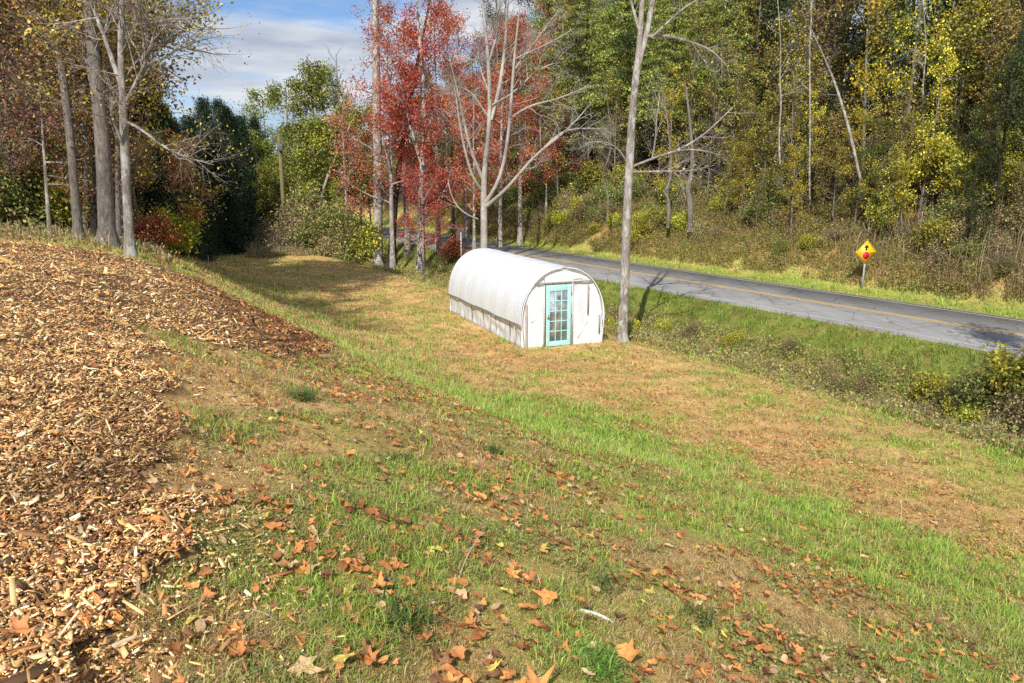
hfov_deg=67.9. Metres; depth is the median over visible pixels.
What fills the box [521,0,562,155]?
pine tree
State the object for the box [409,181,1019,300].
bank weeds
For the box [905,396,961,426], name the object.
ditch bush
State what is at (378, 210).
tall tree
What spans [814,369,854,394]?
ditch bush
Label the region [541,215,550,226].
leafy shrub
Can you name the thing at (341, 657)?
fallen leaf
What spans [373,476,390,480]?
fallen leaf
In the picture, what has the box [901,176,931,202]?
leafy shrub
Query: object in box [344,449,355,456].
fallen leaf
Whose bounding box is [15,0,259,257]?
forked tree
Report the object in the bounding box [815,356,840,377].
ditch bush
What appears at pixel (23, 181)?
leafy shrub
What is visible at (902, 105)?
twiggy tree
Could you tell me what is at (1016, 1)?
slender tree
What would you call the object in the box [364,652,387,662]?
fallen leaf
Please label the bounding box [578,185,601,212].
dry shrub
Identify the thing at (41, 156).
leafy shrub
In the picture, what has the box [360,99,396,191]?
leafy tree
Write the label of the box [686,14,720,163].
slender tree
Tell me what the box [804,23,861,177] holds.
leaning dead tree
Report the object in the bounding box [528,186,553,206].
leafy shrub
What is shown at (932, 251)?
dry shrub
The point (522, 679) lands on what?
fallen leaf
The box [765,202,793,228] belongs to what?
dry shrub
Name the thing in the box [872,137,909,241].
leafy tree
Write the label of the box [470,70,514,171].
leafy tree
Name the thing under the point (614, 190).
dry shrub
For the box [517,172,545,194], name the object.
leafy shrub
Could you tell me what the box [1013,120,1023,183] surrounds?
leafy tree
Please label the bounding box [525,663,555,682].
fallen leaf
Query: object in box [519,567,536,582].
fallen leaf
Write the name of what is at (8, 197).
leafy shrub
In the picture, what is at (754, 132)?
leafy tree
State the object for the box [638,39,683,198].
twiggy tree
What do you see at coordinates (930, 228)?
leafy shrub
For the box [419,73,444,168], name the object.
leafy tree
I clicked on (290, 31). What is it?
sky
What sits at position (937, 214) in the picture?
leafy shrub
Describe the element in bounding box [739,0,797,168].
leafy tree
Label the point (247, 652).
fallen leaf
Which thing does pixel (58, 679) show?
fallen leaf
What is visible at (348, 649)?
fallen leaf
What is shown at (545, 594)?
fallen leaf
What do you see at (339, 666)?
fallen leaf
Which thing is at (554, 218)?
leafy shrub
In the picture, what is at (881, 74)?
leafy tree
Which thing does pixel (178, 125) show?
cedar tree
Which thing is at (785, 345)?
ditch bush
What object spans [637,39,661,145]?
twiggy tree
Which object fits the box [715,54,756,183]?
slender tree
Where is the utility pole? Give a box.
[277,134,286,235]
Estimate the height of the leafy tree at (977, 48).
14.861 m
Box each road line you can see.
[384,238,1022,353]
[385,232,1022,335]
[386,227,1020,320]
[388,232,1023,334]
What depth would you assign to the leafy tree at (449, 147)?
89.53 m
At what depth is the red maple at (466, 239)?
59.16 m
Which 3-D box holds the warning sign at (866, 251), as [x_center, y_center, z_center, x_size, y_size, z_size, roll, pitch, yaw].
[16.254,-3.297,35.085,1.047,2.704,0.065,-2,12,-9]
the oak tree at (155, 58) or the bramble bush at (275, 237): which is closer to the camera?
the oak tree at (155, 58)
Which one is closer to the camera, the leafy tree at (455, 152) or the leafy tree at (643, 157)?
the leafy tree at (643, 157)
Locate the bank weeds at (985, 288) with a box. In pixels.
[921,209,1023,303]
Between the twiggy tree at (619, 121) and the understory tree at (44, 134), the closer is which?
the understory tree at (44, 134)
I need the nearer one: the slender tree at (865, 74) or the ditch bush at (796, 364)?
the ditch bush at (796, 364)
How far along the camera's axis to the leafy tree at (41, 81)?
25.02 m
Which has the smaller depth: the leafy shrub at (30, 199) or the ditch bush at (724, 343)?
the leafy shrub at (30, 199)
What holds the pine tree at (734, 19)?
on the ground at (184, 392)
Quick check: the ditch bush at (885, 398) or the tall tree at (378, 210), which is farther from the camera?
the tall tree at (378, 210)
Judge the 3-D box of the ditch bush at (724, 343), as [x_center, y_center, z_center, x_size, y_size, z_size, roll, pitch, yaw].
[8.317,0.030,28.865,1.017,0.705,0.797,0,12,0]
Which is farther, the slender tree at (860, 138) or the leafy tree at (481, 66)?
the leafy tree at (481, 66)
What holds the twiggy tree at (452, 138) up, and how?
on the ground at (184, 392)
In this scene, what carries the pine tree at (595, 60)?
on the ground at (184, 392)
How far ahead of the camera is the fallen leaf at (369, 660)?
2.98 m
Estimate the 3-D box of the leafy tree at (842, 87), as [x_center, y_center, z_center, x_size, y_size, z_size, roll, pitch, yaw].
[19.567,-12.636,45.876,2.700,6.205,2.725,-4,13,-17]
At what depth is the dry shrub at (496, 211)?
66.69 m
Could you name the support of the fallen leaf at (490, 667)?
on the ground at (184, 392)
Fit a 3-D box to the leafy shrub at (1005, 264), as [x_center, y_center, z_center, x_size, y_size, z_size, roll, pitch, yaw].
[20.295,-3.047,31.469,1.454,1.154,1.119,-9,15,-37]
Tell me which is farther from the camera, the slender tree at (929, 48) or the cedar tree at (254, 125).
the cedar tree at (254, 125)
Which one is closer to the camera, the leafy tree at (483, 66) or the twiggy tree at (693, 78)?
the twiggy tree at (693, 78)
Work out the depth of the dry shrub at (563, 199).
60.00 m
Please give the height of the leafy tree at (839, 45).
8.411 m
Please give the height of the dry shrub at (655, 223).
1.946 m
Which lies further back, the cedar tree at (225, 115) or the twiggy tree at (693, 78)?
the cedar tree at (225, 115)
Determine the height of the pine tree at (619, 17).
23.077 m
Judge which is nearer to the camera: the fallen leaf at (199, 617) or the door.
the fallen leaf at (199, 617)
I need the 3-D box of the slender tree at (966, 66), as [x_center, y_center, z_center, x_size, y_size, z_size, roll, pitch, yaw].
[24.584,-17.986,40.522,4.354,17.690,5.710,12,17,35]
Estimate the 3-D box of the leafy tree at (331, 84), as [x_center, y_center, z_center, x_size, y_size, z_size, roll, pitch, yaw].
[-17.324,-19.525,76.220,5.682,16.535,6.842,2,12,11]
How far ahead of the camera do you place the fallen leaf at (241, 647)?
2.91 m
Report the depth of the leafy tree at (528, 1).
99.36 m
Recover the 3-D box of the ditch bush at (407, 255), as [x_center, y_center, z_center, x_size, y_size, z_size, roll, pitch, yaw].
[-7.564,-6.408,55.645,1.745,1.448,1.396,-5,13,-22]
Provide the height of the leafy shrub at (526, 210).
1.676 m
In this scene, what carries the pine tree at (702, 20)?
on the ground at (184, 392)
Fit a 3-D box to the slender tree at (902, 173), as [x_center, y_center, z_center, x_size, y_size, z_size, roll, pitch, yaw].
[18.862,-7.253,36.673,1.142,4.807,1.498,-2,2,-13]
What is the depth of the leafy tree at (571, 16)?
82.78 m
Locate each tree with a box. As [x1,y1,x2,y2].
[0,0,55,158]
[0,0,59,224]
[0,0,64,152]
[0,0,92,186]
[0,0,140,207]
[0,0,148,173]
[0,0,152,240]
[0,0,184,248]
[0,2,68,225]
[0,12,48,125]
[0,29,28,134]
[0,34,32,142]
[0,42,56,127]
[0,81,91,185]
[1,0,152,235]
[1,4,111,225]
[2,0,138,238]
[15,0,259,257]
[31,0,197,240]
[40,49,157,202]
[48,0,178,91]
[49,0,191,221]
[52,1,167,239]
[53,5,181,98]
[55,44,207,198]
[68,9,198,218]
[70,0,233,217]
[127,63,176,249]
[132,126,219,252]
[135,74,204,256]
[140,6,234,219]
[157,107,208,260]
[159,100,209,258]
[173,117,215,257]
[178,111,226,256]
[184,141,220,262]
[191,90,217,168]
[197,131,238,255]
[205,126,252,254]
[209,92,234,148]
[214,102,262,243]
[231,114,269,237]
[233,85,288,231]
[246,112,279,230]
[246,127,278,226]
[251,162,276,236]
[257,75,321,207]
[263,129,294,220]
[266,123,290,199]
[266,153,294,218]
[275,122,324,204]
[279,107,329,216]
[282,55,339,216]
[297,162,333,208]
[311,108,341,208]
[312,101,368,210]
[314,59,370,179]
[316,97,381,216]
[324,43,347,206]
[328,175,350,216]
[340,129,372,224]
[345,0,391,267]
[354,127,384,229]
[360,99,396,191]
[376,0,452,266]
[385,114,425,184]
[408,67,433,145]
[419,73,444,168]
[426,67,454,170]
[427,0,464,238]
[427,107,446,171]
[431,0,616,247]
[432,122,442,167]
[437,70,467,172]
[441,95,465,173]
[442,59,466,151]
[443,117,458,165]
[446,67,477,165]
[448,123,462,171]
[462,48,481,99]
[464,72,486,147]
[468,32,501,163]
[470,43,516,149]
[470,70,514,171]
[471,32,500,95]
[471,126,494,172]
[472,8,526,108]
[476,0,534,105]
[476,73,500,170]
[480,0,510,171]
[488,13,529,136]
[491,29,521,172]
[492,16,529,167]
[492,129,516,170]
[507,64,549,164]
[509,124,528,170]
[515,45,576,168]
[516,43,554,168]
[517,0,596,185]
[518,102,541,172]
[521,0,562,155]
[521,6,572,163]
[523,123,538,171]
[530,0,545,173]
[532,28,584,167]
[537,82,581,209]
[538,97,552,167]
[544,0,626,171]
[548,25,600,192]
[555,85,575,173]
[561,0,582,38]
[561,34,593,166]
[562,121,573,170]
[564,0,757,342]
[565,0,598,157]
[567,0,661,188]
[567,28,621,170]
[567,40,613,190]
[570,5,607,162]
[579,0,671,168]
[581,57,637,177]
[584,34,624,157]
[584,72,619,221]
[587,110,605,162]
[588,54,636,186]
[591,0,648,132]
[595,104,616,159]
[597,4,627,162]
[602,113,624,167]
[608,21,681,188]
[612,98,636,165]
[620,0,714,201]
[620,24,668,168]
[620,111,644,176]
[625,0,673,165]
[635,106,656,169]
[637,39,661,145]
[638,0,745,177]
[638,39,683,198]
[640,95,686,227]
[641,1,681,148]
[648,63,687,207]
[653,0,753,179]
[654,0,722,104]
[658,6,720,184]
[658,75,707,231]
[659,0,728,176]
[663,41,694,175]
[665,120,679,174]
[672,7,720,166]
[677,0,774,181]
[685,16,750,200]
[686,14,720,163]
[699,0,802,143]
[702,111,736,192]
[711,48,745,169]
[714,2,757,161]
[714,90,760,183]
[714,127,748,207]
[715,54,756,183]
[715,143,739,221]
[716,0,786,152]
[720,1,782,82]
[724,49,764,177]
[726,128,756,223]
[727,134,762,217]
[732,109,756,205]
[737,1,766,100]
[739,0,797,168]
[742,76,794,200]
[744,0,830,177]
[745,102,763,164]
[748,168,769,228]
[750,123,773,177]
[751,0,804,149]
[755,51,791,155]
[756,0,813,163]
[758,77,807,177]
[762,54,814,223]
[763,126,785,194]
[768,67,798,160]
[770,0,857,83]
[775,3,827,188]
[776,67,811,177]
[778,130,807,231]
[779,0,842,203]
[782,83,815,187]
[783,0,862,189]
[784,0,834,140]
[786,0,874,158]
[788,43,837,196]
[788,89,828,212]
[791,1,862,84]
[793,0,862,94]
[798,0,846,150]
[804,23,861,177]
[804,92,859,211]
[812,62,850,153]
[812,110,840,201]
[814,52,841,161]
[814,138,857,225]
[816,0,890,178]
[816,0,914,190]
[816,0,917,206]
[819,81,855,181]
[820,21,850,139]
[821,41,874,164]
[832,95,860,191]
[835,0,896,104]
[839,86,882,225]
[840,7,895,82]
[840,111,898,229]
[841,2,918,161]
[847,55,887,156]
[850,0,928,97]
[851,0,926,177]
[857,158,885,228]
[858,40,892,122]
[861,106,891,197]
[862,0,952,160]
[864,0,980,175]
[867,32,944,153]
[871,1,925,107]
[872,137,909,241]
[878,61,927,161]
[879,83,921,202]
[883,0,949,84]
[887,0,976,127]
[887,144,914,236]
[889,0,968,180]
[891,116,912,179]
[895,0,994,171]
[895,9,984,179]
[895,107,930,208]
[895,127,934,206]
[897,0,976,134]
[903,25,960,220]
[907,0,1011,136]
[910,71,935,168]
[913,0,999,191]
[926,99,993,197]
[934,0,1003,164]
[945,127,1012,264]
[946,0,1019,153]
[952,13,992,140]
[956,0,1023,164]
[961,104,1013,203]
[962,43,1023,238]
[964,0,1023,156]
[968,0,1023,178]
[968,101,1010,220]
[969,26,1023,178]
[970,1,1014,151]
[976,24,1020,172]
[980,0,1023,160]
[1005,136,1023,240]
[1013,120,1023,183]
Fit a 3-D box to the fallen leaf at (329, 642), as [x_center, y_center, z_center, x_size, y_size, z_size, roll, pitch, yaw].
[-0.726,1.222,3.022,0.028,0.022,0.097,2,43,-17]
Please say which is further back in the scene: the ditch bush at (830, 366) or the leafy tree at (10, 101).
the leafy tree at (10, 101)
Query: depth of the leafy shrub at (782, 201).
44.36 m
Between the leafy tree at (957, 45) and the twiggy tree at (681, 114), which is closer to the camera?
the leafy tree at (957, 45)
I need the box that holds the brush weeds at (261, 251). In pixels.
[238,235,357,262]
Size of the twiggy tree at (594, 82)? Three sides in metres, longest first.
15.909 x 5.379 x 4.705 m
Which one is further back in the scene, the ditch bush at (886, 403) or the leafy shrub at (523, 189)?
the leafy shrub at (523, 189)
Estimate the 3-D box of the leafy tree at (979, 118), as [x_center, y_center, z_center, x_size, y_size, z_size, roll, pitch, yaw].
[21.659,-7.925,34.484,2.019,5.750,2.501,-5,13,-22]
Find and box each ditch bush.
[398,247,414,262]
[427,248,458,266]
[436,235,468,261]
[604,315,643,333]
[605,306,617,321]
[655,318,672,332]
[679,317,702,343]
[696,341,722,358]
[717,335,739,348]
[724,328,747,345]
[759,355,793,380]
[761,360,778,371]
[775,334,806,357]
[787,360,801,374]
[809,380,821,393]
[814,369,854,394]
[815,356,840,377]
[826,376,859,396]
[848,374,885,400]
[853,361,891,389]
[854,371,868,382]
[874,391,898,405]
[879,397,899,408]
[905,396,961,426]
[907,368,955,406]
[912,371,979,408]
[924,355,1022,420]
[939,397,992,425]
[943,377,1023,438]
[959,414,1010,446]
[963,422,993,444]
[966,343,1022,380]
[974,340,1023,415]
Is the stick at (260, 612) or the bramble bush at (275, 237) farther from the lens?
the bramble bush at (275, 237)
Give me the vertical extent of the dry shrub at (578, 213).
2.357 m
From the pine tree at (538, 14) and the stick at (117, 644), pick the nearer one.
the stick at (117, 644)
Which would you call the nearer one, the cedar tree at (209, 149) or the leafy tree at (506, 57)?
the cedar tree at (209, 149)
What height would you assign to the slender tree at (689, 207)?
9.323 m
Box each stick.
[111,631,159,648]
[246,607,281,631]
[346,430,394,467]
[455,526,486,585]
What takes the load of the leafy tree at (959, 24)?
on the ground at (184, 392)
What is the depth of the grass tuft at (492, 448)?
7.14 m
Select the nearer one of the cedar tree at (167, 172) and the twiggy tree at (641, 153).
the cedar tree at (167, 172)
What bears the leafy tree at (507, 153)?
on the ground at (184, 392)
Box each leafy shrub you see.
[0,109,44,149]
[0,134,67,180]
[0,137,47,226]
[0,148,70,231]
[0,151,37,224]
[7,129,80,216]
[26,163,91,230]
[115,199,210,255]
[133,216,163,243]
[134,208,185,251]
[467,182,488,199]
[471,198,493,214]
[475,165,505,188]
[496,180,522,209]
[508,170,543,195]
[509,162,545,182]
[513,205,537,219]
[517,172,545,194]
[524,209,539,219]
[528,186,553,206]
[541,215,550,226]
[543,164,584,208]
[545,208,571,229]
[568,194,582,216]
[578,156,617,190]
[582,175,622,212]
[582,204,602,221]
[587,223,601,233]
[605,211,622,227]
[606,168,648,207]
[610,161,653,189]
[614,211,640,227]
[619,209,658,241]
[632,174,650,201]
[635,199,665,224]
[646,205,682,225]
[651,172,681,195]
[654,209,675,230]
[655,174,693,206]
[660,204,693,223]
[662,208,695,231]
[685,171,710,195]
[709,193,735,214]
[716,168,772,211]
[738,189,789,226]
[746,166,803,209]
[756,186,795,214]
[767,235,789,256]
[796,233,824,250]
[860,192,908,230]
[878,129,990,212]
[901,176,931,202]
[911,210,975,256]
[917,210,979,244]
[919,197,985,245]
[936,176,1004,224]
[942,124,1023,214]
[947,231,992,261]
[983,180,1022,213]
[985,254,1015,280]
[993,156,1023,201]
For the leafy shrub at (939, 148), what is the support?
on the ground at (184, 392)
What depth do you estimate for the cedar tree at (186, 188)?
31.52 m
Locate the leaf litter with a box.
[0,232,1023,682]
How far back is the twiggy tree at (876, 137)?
39.26 m
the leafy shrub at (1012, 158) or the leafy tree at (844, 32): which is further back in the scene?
the leafy tree at (844, 32)
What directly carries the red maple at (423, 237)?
on the ground at (184, 392)
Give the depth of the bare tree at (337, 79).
66.86 m
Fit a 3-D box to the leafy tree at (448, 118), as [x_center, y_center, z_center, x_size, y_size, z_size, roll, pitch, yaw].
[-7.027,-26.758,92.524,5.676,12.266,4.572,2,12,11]
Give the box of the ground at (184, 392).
[0,90,1023,682]
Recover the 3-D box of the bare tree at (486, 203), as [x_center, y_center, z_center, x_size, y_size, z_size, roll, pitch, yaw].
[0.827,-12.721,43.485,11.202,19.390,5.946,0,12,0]
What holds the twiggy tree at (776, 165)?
on the ground at (184, 392)
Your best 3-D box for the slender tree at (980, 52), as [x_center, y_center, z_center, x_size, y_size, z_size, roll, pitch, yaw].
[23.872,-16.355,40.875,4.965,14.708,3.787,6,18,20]
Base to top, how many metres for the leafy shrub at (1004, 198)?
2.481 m
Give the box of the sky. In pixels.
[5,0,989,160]
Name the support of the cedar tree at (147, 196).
on the ground at (184, 392)
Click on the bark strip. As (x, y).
(598, 614)
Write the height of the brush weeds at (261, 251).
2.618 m
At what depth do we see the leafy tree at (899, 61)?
43.63 m
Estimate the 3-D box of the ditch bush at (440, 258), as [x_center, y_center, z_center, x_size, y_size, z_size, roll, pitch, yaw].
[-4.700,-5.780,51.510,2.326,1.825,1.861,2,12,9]
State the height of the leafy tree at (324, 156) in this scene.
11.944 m
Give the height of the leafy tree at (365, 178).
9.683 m
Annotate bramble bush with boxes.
[245,215,282,244]
[256,193,307,243]
[258,209,309,248]
[259,208,319,253]
[271,183,335,247]
[283,195,368,263]
[302,215,371,261]
[310,228,347,259]
[311,198,384,246]
[332,216,387,263]
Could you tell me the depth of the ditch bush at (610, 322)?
29.40 m
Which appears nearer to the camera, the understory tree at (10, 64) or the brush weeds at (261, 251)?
the understory tree at (10, 64)
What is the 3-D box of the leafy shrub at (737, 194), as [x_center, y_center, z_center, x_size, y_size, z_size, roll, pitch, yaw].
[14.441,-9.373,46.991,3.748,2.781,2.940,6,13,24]
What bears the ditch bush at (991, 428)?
on the ground at (184, 392)
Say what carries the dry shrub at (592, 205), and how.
on the ground at (184, 392)
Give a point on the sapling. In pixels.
(42, 130)
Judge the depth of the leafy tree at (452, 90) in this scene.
95.19 m
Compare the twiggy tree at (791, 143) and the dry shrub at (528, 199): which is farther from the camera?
the dry shrub at (528, 199)
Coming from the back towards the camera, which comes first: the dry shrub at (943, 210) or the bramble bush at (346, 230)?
the bramble bush at (346, 230)
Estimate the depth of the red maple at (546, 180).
60.34 m
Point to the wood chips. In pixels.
(54, 643)
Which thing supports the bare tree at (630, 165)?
on the ground at (184, 392)
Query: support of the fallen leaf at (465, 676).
on the ground at (184, 392)
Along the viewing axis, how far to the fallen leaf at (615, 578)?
4.44 m
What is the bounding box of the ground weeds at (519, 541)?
[11,237,1023,682]
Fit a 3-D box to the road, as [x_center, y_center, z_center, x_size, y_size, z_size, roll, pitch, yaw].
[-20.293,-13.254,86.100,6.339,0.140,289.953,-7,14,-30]
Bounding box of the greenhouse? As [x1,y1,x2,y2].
[448,248,605,347]
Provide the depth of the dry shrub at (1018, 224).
32.55 m
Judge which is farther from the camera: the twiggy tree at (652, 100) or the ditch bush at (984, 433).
the twiggy tree at (652, 100)
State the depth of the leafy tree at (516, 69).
83.84 m
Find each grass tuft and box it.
[271,380,319,403]
[363,572,449,650]
[372,446,425,463]
[470,431,512,456]
[556,629,631,682]
[578,561,640,603]
[675,597,721,632]
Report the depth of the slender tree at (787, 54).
39.16 m
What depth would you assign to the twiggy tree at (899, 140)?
39.44 m
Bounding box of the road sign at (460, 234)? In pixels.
[457,228,463,256]
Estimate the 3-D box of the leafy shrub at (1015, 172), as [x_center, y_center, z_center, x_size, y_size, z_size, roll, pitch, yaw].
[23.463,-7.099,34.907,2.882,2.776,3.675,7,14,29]
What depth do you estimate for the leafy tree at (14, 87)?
27.29 m
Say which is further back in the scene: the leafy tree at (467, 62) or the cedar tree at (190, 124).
the leafy tree at (467, 62)
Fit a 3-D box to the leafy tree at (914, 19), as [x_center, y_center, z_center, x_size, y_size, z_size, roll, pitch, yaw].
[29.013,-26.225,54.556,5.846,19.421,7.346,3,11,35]
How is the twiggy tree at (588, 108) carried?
on the ground at (184, 392)
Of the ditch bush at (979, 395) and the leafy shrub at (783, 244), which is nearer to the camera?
the ditch bush at (979, 395)
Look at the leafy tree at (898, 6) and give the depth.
47.26 m
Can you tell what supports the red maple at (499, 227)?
on the ground at (184, 392)
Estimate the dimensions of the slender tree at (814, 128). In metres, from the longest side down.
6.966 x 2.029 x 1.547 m
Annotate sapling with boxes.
[0,67,96,231]
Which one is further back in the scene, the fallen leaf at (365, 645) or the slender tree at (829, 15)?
the slender tree at (829, 15)
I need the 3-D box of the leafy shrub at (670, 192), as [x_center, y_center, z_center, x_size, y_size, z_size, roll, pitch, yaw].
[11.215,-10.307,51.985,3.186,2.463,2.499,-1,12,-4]
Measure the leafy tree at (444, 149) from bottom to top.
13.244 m
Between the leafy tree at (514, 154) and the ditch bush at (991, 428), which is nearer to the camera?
the ditch bush at (991, 428)
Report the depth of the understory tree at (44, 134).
22.40 m
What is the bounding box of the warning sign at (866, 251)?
[856,241,876,289]
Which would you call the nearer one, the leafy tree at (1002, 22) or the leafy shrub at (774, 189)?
the leafy tree at (1002, 22)
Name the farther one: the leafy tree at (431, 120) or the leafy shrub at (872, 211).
the leafy tree at (431, 120)
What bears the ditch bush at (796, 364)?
on the ground at (184, 392)
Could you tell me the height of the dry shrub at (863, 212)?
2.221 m
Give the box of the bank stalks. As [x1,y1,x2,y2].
[835,179,1023,291]
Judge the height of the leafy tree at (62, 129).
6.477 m
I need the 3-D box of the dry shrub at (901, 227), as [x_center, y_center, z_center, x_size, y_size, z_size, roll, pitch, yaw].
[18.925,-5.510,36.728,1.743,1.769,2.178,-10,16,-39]
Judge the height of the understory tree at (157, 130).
8.172 m
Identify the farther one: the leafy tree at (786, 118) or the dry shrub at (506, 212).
the dry shrub at (506, 212)
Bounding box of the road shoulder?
[384,226,1023,319]
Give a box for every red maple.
[320,84,372,219]
[326,13,439,269]
[340,0,444,255]
[369,0,466,272]
[388,0,480,250]
[394,151,467,277]
[405,9,504,242]
[437,66,531,249]
[457,6,559,246]
[476,13,564,244]
[512,0,601,188]
[522,87,584,217]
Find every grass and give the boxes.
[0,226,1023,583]
[2,221,1023,682]
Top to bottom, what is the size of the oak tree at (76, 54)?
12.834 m
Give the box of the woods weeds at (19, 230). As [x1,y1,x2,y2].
[0,213,179,265]
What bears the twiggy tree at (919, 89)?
on the ground at (184, 392)
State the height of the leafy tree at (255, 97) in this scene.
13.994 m
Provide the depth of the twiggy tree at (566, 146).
67.70 m
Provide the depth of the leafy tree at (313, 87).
59.86 m
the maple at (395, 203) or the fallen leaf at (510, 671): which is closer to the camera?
the fallen leaf at (510, 671)
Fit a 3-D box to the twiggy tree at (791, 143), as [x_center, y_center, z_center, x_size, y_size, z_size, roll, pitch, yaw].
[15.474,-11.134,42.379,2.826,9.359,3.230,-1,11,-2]
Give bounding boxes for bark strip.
[580,608,612,621]
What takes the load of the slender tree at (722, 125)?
on the ground at (184, 392)
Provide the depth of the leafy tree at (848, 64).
45.02 m
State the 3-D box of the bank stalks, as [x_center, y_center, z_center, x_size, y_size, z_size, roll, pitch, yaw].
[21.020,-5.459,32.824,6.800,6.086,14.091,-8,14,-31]
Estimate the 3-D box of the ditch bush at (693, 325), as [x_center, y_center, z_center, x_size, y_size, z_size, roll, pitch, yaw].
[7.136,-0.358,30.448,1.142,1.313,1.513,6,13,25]
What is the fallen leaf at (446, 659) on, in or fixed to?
on the ground at (184, 392)
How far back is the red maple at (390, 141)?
50.90 m
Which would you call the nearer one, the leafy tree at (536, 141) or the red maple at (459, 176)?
the red maple at (459, 176)
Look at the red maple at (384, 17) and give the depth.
55.07 m
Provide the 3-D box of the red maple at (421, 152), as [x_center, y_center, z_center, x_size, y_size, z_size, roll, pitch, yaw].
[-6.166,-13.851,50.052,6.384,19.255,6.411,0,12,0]
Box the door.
[546,284,571,346]
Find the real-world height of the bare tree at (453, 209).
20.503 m
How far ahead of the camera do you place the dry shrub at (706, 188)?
51.13 m
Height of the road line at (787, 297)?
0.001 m
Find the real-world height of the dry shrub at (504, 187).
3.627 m
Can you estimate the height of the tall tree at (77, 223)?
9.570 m
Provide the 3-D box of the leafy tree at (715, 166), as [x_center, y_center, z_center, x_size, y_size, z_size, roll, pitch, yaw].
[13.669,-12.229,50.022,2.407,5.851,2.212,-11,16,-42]
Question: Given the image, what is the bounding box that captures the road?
[383,227,1023,357]
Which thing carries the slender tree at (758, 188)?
on the ground at (184, 392)
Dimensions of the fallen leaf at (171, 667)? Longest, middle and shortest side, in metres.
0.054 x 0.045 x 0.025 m
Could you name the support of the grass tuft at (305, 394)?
on the ground at (184, 392)
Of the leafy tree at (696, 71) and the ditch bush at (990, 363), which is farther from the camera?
the leafy tree at (696, 71)
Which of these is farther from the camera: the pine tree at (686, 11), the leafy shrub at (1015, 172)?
the pine tree at (686, 11)
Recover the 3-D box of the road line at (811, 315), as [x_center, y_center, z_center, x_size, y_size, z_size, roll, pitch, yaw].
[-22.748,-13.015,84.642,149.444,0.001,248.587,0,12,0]
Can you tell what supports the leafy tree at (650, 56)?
on the ground at (184, 392)
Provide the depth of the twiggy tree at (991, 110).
33.84 m
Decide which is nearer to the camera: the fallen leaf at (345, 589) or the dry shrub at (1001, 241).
the fallen leaf at (345, 589)
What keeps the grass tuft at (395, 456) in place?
on the ground at (184, 392)
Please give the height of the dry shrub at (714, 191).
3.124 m
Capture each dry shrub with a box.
[477,203,493,216]
[489,206,503,223]
[493,208,515,220]
[494,172,512,200]
[502,212,516,227]
[517,191,537,207]
[524,211,545,227]
[530,198,548,209]
[552,186,576,210]
[560,163,589,194]
[562,190,581,208]
[565,190,589,219]
[567,196,592,222]
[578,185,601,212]
[580,191,611,219]
[590,199,621,224]
[602,181,622,206]
[606,158,644,198]
[643,210,660,230]
[665,189,696,216]
[687,216,710,244]
[694,172,719,199]
[702,224,725,238]
[703,168,727,201]
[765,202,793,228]
[816,219,851,243]
[819,152,870,196]
[849,188,884,219]
[880,215,923,244]
[906,184,946,205]
[909,162,943,204]
[909,213,987,258]
[912,236,950,271]
[919,195,965,229]
[920,176,947,203]
[943,196,1006,238]
[978,199,1015,239]
[981,197,1023,241]
[981,245,1023,276]
[986,230,1016,258]
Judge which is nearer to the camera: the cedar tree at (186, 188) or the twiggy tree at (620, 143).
the cedar tree at (186, 188)
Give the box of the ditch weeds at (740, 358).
[358,258,1023,455]
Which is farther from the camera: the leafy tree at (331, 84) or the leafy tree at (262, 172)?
the leafy tree at (331, 84)
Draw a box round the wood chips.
[0,238,366,682]
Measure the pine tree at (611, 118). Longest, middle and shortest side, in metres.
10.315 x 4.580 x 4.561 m
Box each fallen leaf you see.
[0,611,38,635]
[55,673,73,682]
[152,668,162,682]
[167,661,177,674]
[172,670,184,682]
[185,613,213,623]
[186,482,199,494]
[196,584,216,601]
[227,637,246,655]
[236,646,254,656]
[267,554,299,567]
[272,643,281,649]
[287,655,324,676]
[326,638,332,658]
[330,652,361,667]
[332,661,343,677]
[343,645,350,654]
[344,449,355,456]
[344,582,355,594]
[353,646,382,664]
[360,632,373,655]
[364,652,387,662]
[371,569,393,588]
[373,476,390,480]
[426,672,452,682]
[427,545,442,550]
[438,651,451,664]
[439,663,463,679]
[440,671,462,681]
[447,645,465,661]
[449,667,461,682]
[449,673,467,682]
[458,669,476,682]
[462,678,471,682]
[482,669,499,678]
[485,659,501,670]
[498,671,517,677]
[499,667,515,678]
[501,676,527,682]
[505,560,521,577]
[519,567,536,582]
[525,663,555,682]
[531,588,557,604]
[608,567,625,585]
[616,638,641,660]
[730,581,739,588]
[759,645,776,651]
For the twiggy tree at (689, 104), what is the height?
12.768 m
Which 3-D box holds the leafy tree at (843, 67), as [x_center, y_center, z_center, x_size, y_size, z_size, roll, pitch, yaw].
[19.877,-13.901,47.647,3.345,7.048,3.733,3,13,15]
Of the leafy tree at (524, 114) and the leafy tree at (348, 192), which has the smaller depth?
the leafy tree at (348, 192)
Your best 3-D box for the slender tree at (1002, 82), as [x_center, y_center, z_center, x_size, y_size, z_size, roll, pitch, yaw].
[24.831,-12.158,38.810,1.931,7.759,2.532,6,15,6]
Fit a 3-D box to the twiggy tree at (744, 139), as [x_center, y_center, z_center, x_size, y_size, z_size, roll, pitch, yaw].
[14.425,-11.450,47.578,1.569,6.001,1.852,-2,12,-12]
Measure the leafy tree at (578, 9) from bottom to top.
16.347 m
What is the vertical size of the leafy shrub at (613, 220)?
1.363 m

